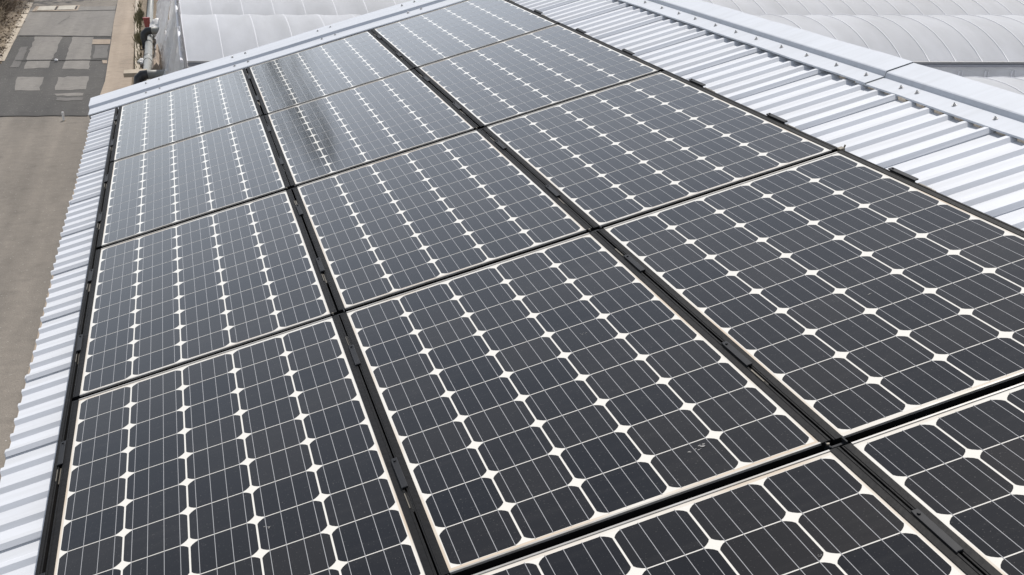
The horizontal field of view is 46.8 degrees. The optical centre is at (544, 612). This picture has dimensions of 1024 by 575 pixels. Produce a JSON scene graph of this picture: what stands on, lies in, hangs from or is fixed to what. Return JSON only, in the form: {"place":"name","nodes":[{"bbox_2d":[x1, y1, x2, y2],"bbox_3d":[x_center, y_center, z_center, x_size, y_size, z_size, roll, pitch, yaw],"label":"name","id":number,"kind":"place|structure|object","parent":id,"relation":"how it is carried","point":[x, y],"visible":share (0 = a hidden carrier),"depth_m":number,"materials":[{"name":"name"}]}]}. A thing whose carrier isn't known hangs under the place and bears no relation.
{"place":"outdoors","nodes":[
{"label":"outdoors","id":0,"kind":"place"},
{"bbox_2d":[0,0,28,50],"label":"verge","id":1,"kind":"structure","parent":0,"point":[11,14],"depth_m":42.79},
{"bbox_2d":[0,1,12,47],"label":"dry shrub","id":2,"kind":"object","parent":1,"relation":"on","point":[1,28],"visible":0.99,"depth_m":36.99,"materials":[{"name":"brown plant"}]},
{"bbox_2d":[0,0,20,27],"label":"dry shrub","id":3,"kind":"object","parent":1,"relation":"on","point":[5,9],"visible":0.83,"depth_m":39.67,"materials":[{"name":"brown plant"}]},
{"bbox_2d":[0,0,27,20],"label":"dry shrub","id":4,"kind":"object","parent":1,"relation":"on","point":[10,7],"visible":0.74,"depth_m":42.22,"materials":[{"name":"brown plant"}]},
{"bbox_2d":[0,0,30,63],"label":"dead leaves","id":5,"kind":"object","parent":1,"relation":"on","point":[9,37],"visible":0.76,"depth_m":40.99,"materials":[{"name":"brown plant"}]},
{"bbox_2d":[2,0,34,11],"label":"dry shrub","id":6,"kind":"object","parent":1,"relation":"on","point":[16,1],"visible":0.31,"depth_m":45.39,"materials":[{"name":"brown plant"}]},
{"bbox_2d":[0,0,117,480],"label":"road","id":7,"kind":"structure","parent":0,"point":[40,158],"depth_m":20.28,"materials":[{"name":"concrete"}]},
{"bbox_2d":[0,36,110,116],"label":"pavement","id":8,"kind":"structure","parent":7,"relation":"on","point":[43,101],"depth_m":31.50,"materials":[{"name":"grey asphalt"}]},
{"bbox_2d":[15,36,93,95],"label":"road pale panels","id":9,"kind":"object","parent":8,"relation":"on","point":[42,49],"visible":1,"depth_m":34.94,"materials":[{"name":"concrete"}]},
{"bbox_2d":[10,45,108,100],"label":"road panels","id":10,"kind":"object","parent":8,"relation":"on","point":[100,51],"visible":1,"depth_m":35.91,"materials":[{"name":"concrete"}]},
{"bbox_2d":[92,39,110,62],"bbox_3d":[-13.786,-17.485,36.739,0.566,0.001,5.476,-9,34,-14],"label":"road concrete infill","id":11,"kind":"object","parent":8,"relation":"on","point":[100,41],"visible":1,"depth_m":38.42,"materials":[{"name":"beige concrete"}]},
{"bbox_2d":[33,5,79,11],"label":"drain cover","id":12,"kind":"object","parent":7,"relation":"on","point":[55,8],"visible":1,"depth_m":45.94,"materials":[{"name":"concrete"}]},
{"bbox_2d":[0,4,116,115],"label":"road tar joints","id":13,"kind":"object","parent":7,"relation":"on","point":[69,59],"visible":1,"depth_m":35.85,"materials":[{"name":"grey asphalt"}]},
{"bbox_2d":[17,6,115,36],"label":"pavement","id":14,"kind":"structure","parent":7,"relation":"on","point":[80,23],"depth_m":42.59,"materials":[{"name":"concrete"}]},
{"bbox_2d":[10,0,134,443],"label":"pavement","id":15,"kind":"structure","parent":0,"point":[120,58],"depth_m":36.53,"materials":[{"name":"concrete"}]},
{"bbox_2d":[5,0,169,84],"bbox_3d":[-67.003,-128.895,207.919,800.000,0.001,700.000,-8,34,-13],"label":"ground","id":16,"kind":"structure","parent":0,"point":[143,7],"depth_m":42.66,"materials":[{"name":"soil"}]},
{"bbox_2d":[0,2,32,60],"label":"verge edge concrete","id":17,"kind":"object","parent":16,"relation":"on","point":[10,44],"visible":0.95,"depth_m":40.02,"materials":[{"name":"beige concrete"}]},
{"bbox_2d":[123,69,146,79],"bbox_3d":[-10.671,-13.954,30.947,0.580,0.440,0.620,-8,34,-13],"label":"concrete ledge","id":18,"kind":"object","parent":16,"relation":"on","point":[130,73],"visible":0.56,"depth_m":30.63,"materials":[{"name":"beige concrete"}]},
{"bbox_2d":[135,0,139,68],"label":"kerb","id":19,"kind":"structure","parent":16,"relation":"on","point":[136,63],"depth_m":37.02,"materials":[{"name":"concrete"}]},
{"bbox_2d":[132,1,143,68],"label":"weeds","id":20,"kind":"object","parent":16,"relation":"on","point":[138,15],"visible":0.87,"depth_m":40.54,"materials":[{"name":"green plant"}]},
{"bbox_2d":[137,58,143,66],"bbox_3d":[-11.638,-15.932,34.184,0.285,0.224,0.304,-8,34,-13],"label":"plastic bag","id":21,"kind":"object","parent":16,"relation":"on","point":[140,60],"visible":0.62,"depth_m":34.09,"materials":[{"name":"white plastic"}]},
{"bbox_2d":[143,0,153,81],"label":"drain pipe","id":22,"kind":"object","parent":16,"relation":"on","point":[147,60],"visible":0.45,"depth_m":36.03,"materials":[{"name":"grey plastic"}]},
{"bbox_2d":[143,17,154,39],"bbox_3d":[-13.033,-19.233,38.874,0.320,0.640,0.320,-8,34,-13],"label":"bucket","id":23,"kind":"object","parent":16,"relation":"on","point":[146,20],"visible":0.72,"depth_m":38.71,"materials":[{"name":"red plastic"}]},
{"bbox_2d":[134,70,164,83],"bbox_3d":[-9.563,-13.002,29.173,1.076,0.741,0.257,-6,34,-10],"label":"branch pipe","id":24,"kind":"object","parent":16,"relation":"on","point":[141,76],"visible":0.59,"depth_m":28.94,"materials":[{"name":"grey plastic"}]},
{"bbox_2d":[140,27,158,47],"bbox_3d":[-12.253,-18.079,37.119,0.832,0.581,0.263,-6,33,-8],"label":"branch pipe","id":25,"kind":"object","parent":16,"relation":"on","point":[146,32],"visible":0.83,"depth_m":36.95,"materials":[{"name":"grey plastic"}]},
{"bbox_2d":[152,44,161,69],"bbox_3d":[-10.349,-14.697,31.693,0.412,0.871,5.200,-8,34,-13],"label":"tarp bundle","id":26,"kind":"object","parent":16,"relation":"on","point":[156,63],"visible":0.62,"depth_m":30.21,"materials":[{"name":"beige fabric"}]},
{"bbox_2d":[161,18,170,74],"bbox_3d":[-9.372,-13.325,29.194,0.615,1.375,12.000,-8,34,-13],"label":"plastic curtain","id":27,"kind":"object","parent":16,"relation":"on","point":[164,58],"visible":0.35,"depth_m":30.39,"materials":[{"name":"grey plastic"}]},
{"bbox_2d":[0,0,1023,574],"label":"farm building","id":28,"kind":"structure","parent":16,"relation":"on","point":[956,138],"depth_m":4.50,"materials":[{"name":"silver metal"}]},
{"bbox_2d":[35,107,118,574],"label":"edge trim","id":29,"kind":"structure","parent":28,"relation":"attached to","point":[46,533],"depth_m":3.59,"materials":[{"name":"black metal"}]},
{"bbox_2d":[55,440,65,484],"bbox_3d":[-1.319,-0.411,3.231,0.016,0.022,0.257,-20,36,-5],"label":"panel clamp","id":30,"kind":"object","parent":29,"relation":"attached to","point":[60,461],"visible":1,"depth_m":3.25,"materials":[{"name":"grey metal"}]},
{"bbox_2d":[75,334,82,361],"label":"panel clamp","id":31,"kind":"object","parent":29,"relation":"attached to","point":[79,342],"visible":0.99,"depth_m":3.97,"materials":[{"name":"grey metal"}]},
{"bbox_2d":[86,269,93,291],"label":"panel clamp","id":32,"kind":"object","parent":29,"relation":"attached to","point":[90,275],"visible":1,"depth_m":4.58,"materials":[{"name":"grey metal"}]},
{"bbox_2d":[97,212,102,228],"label":"panel clamp","id":33,"kind":"object","parent":29,"relation":"attached to","point":[99,217],"visible":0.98,"depth_m":5.31,"materials":[{"name":"grey metal"}]},
{"bbox_2d":[104,174,107,186],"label":"panel clamp","id":34,"kind":"object","parent":29,"relation":"attached to","point":[106,178],"visible":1,"depth_m":5.92,"materials":[{"name":"grey metal"}]},
{"bbox_2d":[250,79,437,574],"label":"mounting rail","id":35,"kind":"object","parent":28,"relation":"attached to","point":[358,365],"visible":0.07,"depth_m":3.40,"materials":[{"name":"black dark anodised aluminium"}]},
{"bbox_2d":[110,68,262,162],"bbox_3d":[-2.114,-2.945,6.971,0.844,0.044,1.615,-20,36,-5],"label":"solar panel","id":36,"kind":"object","parent":35,"relation":"on","point":[183,113],"visible":0.96,"depth_m":6.86,"materials":[{"name":"glass"},{"name":"silicon"},{"name":"aluminum"}]},
{"bbox_2d":[97,115,290,248],"bbox_3d":[-1.680,-2.077,5.636,0.844,0.043,1.615,-20,36,-5],"label":"solar panel","id":37,"kind":"object","parent":35,"relation":"on","point":[186,180],"visible":0.94,"depth_m":5.49,"materials":[{"name":"glass"},{"name":"silicon"},{"name":"aluminum"}]},
{"bbox_2d":[73,189,336,400],"bbox_3d":[-1.248,-1.206,4.304,0.844,0.043,1.615,-19,36,-5],"label":"solar panel","id":38,"kind":"object","parent":35,"relation":"attached to","point":[178,295],"visible":0.92,"depth_m":4.13,"materials":[{"name":"glass"},{"name":"silicon"},{"name":"aluminum"}]},
{"bbox_2d":[45,315,436,574],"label":"solar panel","id":39,"kind":"object","parent":35,"relation":"attached to","point":[271,455],"visible":1,"depth_m":2.94,"materials":[{"name":"glass"},{"name":"silicon"},{"name":"aluminum"}]},
{"bbox_2d":[278,156,285,172],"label":"panel clamp","id":40,"kind":"object","parent":35,"relation":"attached to","point":[280,160],"visible":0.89,"depth_m":5.38,"materials":[{"name":"black metal"}]},
{"bbox_2d":[294,201,302,214],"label":"panel clamp","id":41,"kind":"object","parent":35,"relation":"attached to","point":[299,209],"visible":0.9,"depth_m":4.68,"materials":[{"name":"grey metal"}]},
{"bbox_2d":[316,257,327,283],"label":"panel clamp","id":42,"kind":"object","parent":35,"relation":"attached to","point":[320,264],"visible":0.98,"depth_m":4.04,"materials":[{"name":"grey metal"}]},
{"bbox_2d":[247,30,413,114],"bbox_3d":[-1.314,-3.228,7.047,0.844,0.044,1.615,-20,36,-5],"label":"solar panel","id":43,"kind":"object","parent":35,"relation":"on","point":[317,72],"visible":0.96,"depth_m":6.94,"materials":[{"name":"glass"},{"name":"silicon"},{"name":"aluminum"}]},
{"bbox_2d":[346,336,360,365],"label":"panel clamp","id":44,"kind":"object","parent":35,"relation":"attached to","point":[354,355],"visible":0.88,"depth_m":3.35,"materials":[{"name":"grey metal"}]},
{"bbox_2d":[264,69,478,187],"bbox_3d":[-0.885,-2.360,5.711,0.844,0.043,1.615,-20,36,-5],"label":"solar panel","id":45,"kind":"object","parent":35,"relation":"on","point":[358,126],"visible":0.97,"depth_m":5.57,"materials":[{"name":"glass"},{"name":"silicon"},{"name":"aluminum"}]},
{"bbox_2d":[391,457,415,513],"bbox_3d":[-0.319,-0.292,2.685,0.016,0.022,0.257,-20,36,-5],"label":"panel clamp","id":46,"kind":"object","parent":35,"relation":"attached to","point":[399,473],"visible":0.93,"depth_m":2.70,"materials":[{"name":"grey metal"}]},
{"bbox_2d":[292,129,592,313],"bbox_3d":[-0.450,-1.491,4.377,0.844,0.043,1.615,-20,36,-5],"label":"solar panel","id":47,"kind":"object","parent":35,"relation":"on","point":[395,225],"visible":0.95,"depth_m":4.21,"materials":[{"name":"glass"},{"name":"silicon solar cells"},{"name":"aluminium"}]},
{"bbox_2d":[340,231,830,574],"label":"solar panel","id":48,"kind":"object","parent":35,"relation":"on","point":[535,401],"visible":1,"depth_m":2.81,"materials":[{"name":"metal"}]},
{"bbox_2d":[473,447,982,574],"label":"solar panel","id":49,"kind":"object","parent":35,"relation":"on","point":[837,511],"visible":1,"depth_m":2.23,"materials":[{"name":"glass"},{"name":"silicon solar cells"},{"name":"aluminium"}]},
{"bbox_2d":[512,1,1022,230],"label":"edge trim","id":50,"kind":"structure","parent":28,"relation":"attached to","point":[832,145],"depth_m":3.98,"materials":[{"name":"black metal"}]},
{"bbox_2d":[622,48,640,58],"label":"panel clamp","id":51,"kind":"object","parent":50,"relation":"attached to","point":[627,51],"visible":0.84,"depth_m":5.54,"materials":[{"name":"black metal"}]},
{"bbox_2d":[689,78,714,91],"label":"panel clamp","id":52,"kind":"object","parent":50,"relation":"attached to","point":[697,82],"visible":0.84,"depth_m":4.82,"materials":[{"name":"black metal"}]},
{"bbox_2d":[766,113,798,129],"bbox_3d":[0.844,-1.735,4.177,0.016,0.022,0.257,-19,36,-5],"label":"panel clamp","id":53,"kind":"object","parent":50,"relation":"attached to","point":[777,118],"visible":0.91,"depth_m":4.20,"materials":[{"name":"metal"}]},
{"bbox_2d":[837,144,845,151],"bbox_3d":[0.962,-1.496,3.812,0.025,0.027,0.024,-20,36,-5],"label":"bracket","id":54,"kind":"object","parent":50,"relation":"attached to","point":[840,148],"visible":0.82,"depth_m":3.81,"materials":[{"name":"silver metal"}]},
{"bbox_2d":[888,167,935,190],"bbox_3d":[1.077,-1.268,3.460,0.016,0.022,0.257,-20,36,-5],"label":"panel clamp","id":55,"kind":"object","parent":50,"relation":"attached to","point":[903,174],"visible":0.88,"depth_m":3.48,"materials":[{"name":"black metal"}]},
{"bbox_3d":[-0.028,-1.582,4.365,0.040,0.046,8.375,-20,36,-5],"label":"rail","id":56,"kind":"object","parent":28,"relation":"attached to","visible":0},
{"bbox_2d":[452,102,461,109],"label":"panel clamp","id":57,"kind":"object","parent":56,"relation":"attached to","point":[456,105],"visible":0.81,"depth_m":5.47,"materials":[{"name":"black metal"}]},
{"bbox_2d":[371,0,559,68],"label":"solar panel","id":58,"kind":"object","parent":56,"relation":"on","point":[442,33],"visible":0.94,"depth_m":7.00,"materials":[{"name":"glass"},{"name":"silicon solar cells"},{"name":"aluminium"}]},
{"bbox_2d":[490,137,506,149],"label":"panel clamp","id":59,"kind":"object","parent":56,"relation":"attached to","point":[500,144],"visible":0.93,"depth_m":4.77,"materials":[{"name":"black metal"}]},
{"bbox_2d":[415,23,662,128],"bbox_3d":[-0.085,-2.644,5.785,0.844,0.043,1.615,-20,36,-5],"label":"solar panel","id":60,"kind":"object","parent":56,"relation":"on","point":[511,78],"visible":0.94,"depth_m":5.65,"materials":[{"name":"glass"},{"name":"silicon solar cells"},{"name":"aluminium"}]},
{"bbox_2d":[545,184,567,205],"bbox_3d":[0.044,-1.446,4.097,0.016,0.022,0.257,-19,36,-5],"label":"panel clamp","id":61,"kind":"object","parent":56,"relation":"attached to","point":[552,190],"visible":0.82,"depth_m":4.12,"materials":[{"name":"grey metal"}]},
{"bbox_2d":[588,225,601,232],"bbox_3d":[0.162,-1.209,3.739,0.042,0.023,0.024,-20,36,-5],"label":"corner bracket","id":62,"kind":"object","parent":56,"relation":"attached to","point":[589,230],"visible":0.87,"depth_m":3.74,"materials":[{"name":"black metal"}]},
{"bbox_2d":[615,248,644,272],"bbox_3d":[0.249,-1.035,3.466,0.016,0.022,0.258,-20,36,-5],"label":"panel clamp","id":63,"kind":"object","parent":56,"relation":"attached to","point":[634,263],"visible":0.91,"depth_m":3.42,"materials":[{"name":"grey metal"}]},
{"bbox_2d":[482,70,836,230],"bbox_3d":[0.347,-1.773,4.452,0.844,0.044,1.615,-20,36,-5],"label":"solar panel","id":64,"kind":"object","parent":56,"relation":"on","point":[614,155],"visible":0.95,"depth_m":4.29,"materials":[{"name":"glass"},{"name":"silicon solar cells"},{"name":"aluminium"}]},
{"bbox_2d":[721,341,768,384],"bbox_3d":[0.473,-0.587,2.777,0.016,0.022,0.257,-20,36,-5],"label":"panel clamp","id":65,"kind":"object","parent":56,"relation":"attached to","point":[738,355],"visible":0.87,"depth_m":2.80,"materials":[{"name":"grey metal"}]},
{"bbox_2d":[598,150,1023,445],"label":"solar panel","id":66,"kind":"object","parent":56,"relation":"on","point":[834,297],"visible":0.94,"depth_m":2.98,"materials":[{"name":"glass"},{"name":"silicon solar cells"},{"name":"aluminium"}]},
{"bbox_2d":[825,437,847,449],"bbox_3d":[0.595,-0.341,2.405,0.042,0.023,0.024,-20,36,-5],"label":"corner bracket","id":67,"kind":"object","parent":56,"relation":"attached to","point":[844,441],"visible":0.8,"depth_m":2.40,"materials":[{"name":"metal"}]},
{"bbox_2d":[887,489,963,553],"bbox_3d":[0.682,-0.168,2.133,0.016,0.022,0.258,-19,36,-5],"label":"panel clamp","id":68,"kind":"object","parent":56,"relation":"attached to","point":[941,534],"visible":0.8,"depth_m":2.09,"materials":[{"name":"grey metal"}]},
{"bbox_2d":[842,382,1023,574],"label":"solar panel","id":69,"kind":"object","parent":56,"relation":"on","point":[955,474],"visible":0.87,"depth_m":2.23,"materials":[{"name":"glass"},{"name":"silicon solar cells"},{"name":"aluminium"}]},
{"bbox_2d":[174,0,1023,77],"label":"greenhouse","id":70,"kind":"object","parent":16,"relation":"on","point":[978,38],"visible":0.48,"depth_m":21.47,"materials":[{"name":"plastic"}]},
{"bbox_2d":[155,0,170,53],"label":"plastic curtain","id":71,"kind":"object","parent":70,"relation":"hanging from","point":[162,11],"visible":0.94,"depth_m":34.13,"materials":[{"name":"grey plastic"}]},
{"bbox_2d":[149,18,159,35],"bbox_3d":[-12.397,-18.880,38.077,0.704,0.518,0.717,-8,34,-13],"label":"plastic bag","id":72,"kind":"object","parent":71,"relation":"on","point":[154,22],"visible":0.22,"depth_m":37.84,"materials":[{"name":"white plastic"}]},
{"bbox_2d":[163,0,183,73],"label":"plastic curtain","id":73,"kind":"object","parent":70,"relation":"hanging from","point":[175,64],"visible":0.36,"depth_m":26.75,"materials":[{"name":"grey plastic"}]},
{"bbox_2d":[965,76,1023,94],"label":"greenhouse","id":74,"kind":"object","parent":16,"relation":"on","point":[1014,84],"visible":0.08,"depth_m":18.74,"materials":[{"name":"plastic"}]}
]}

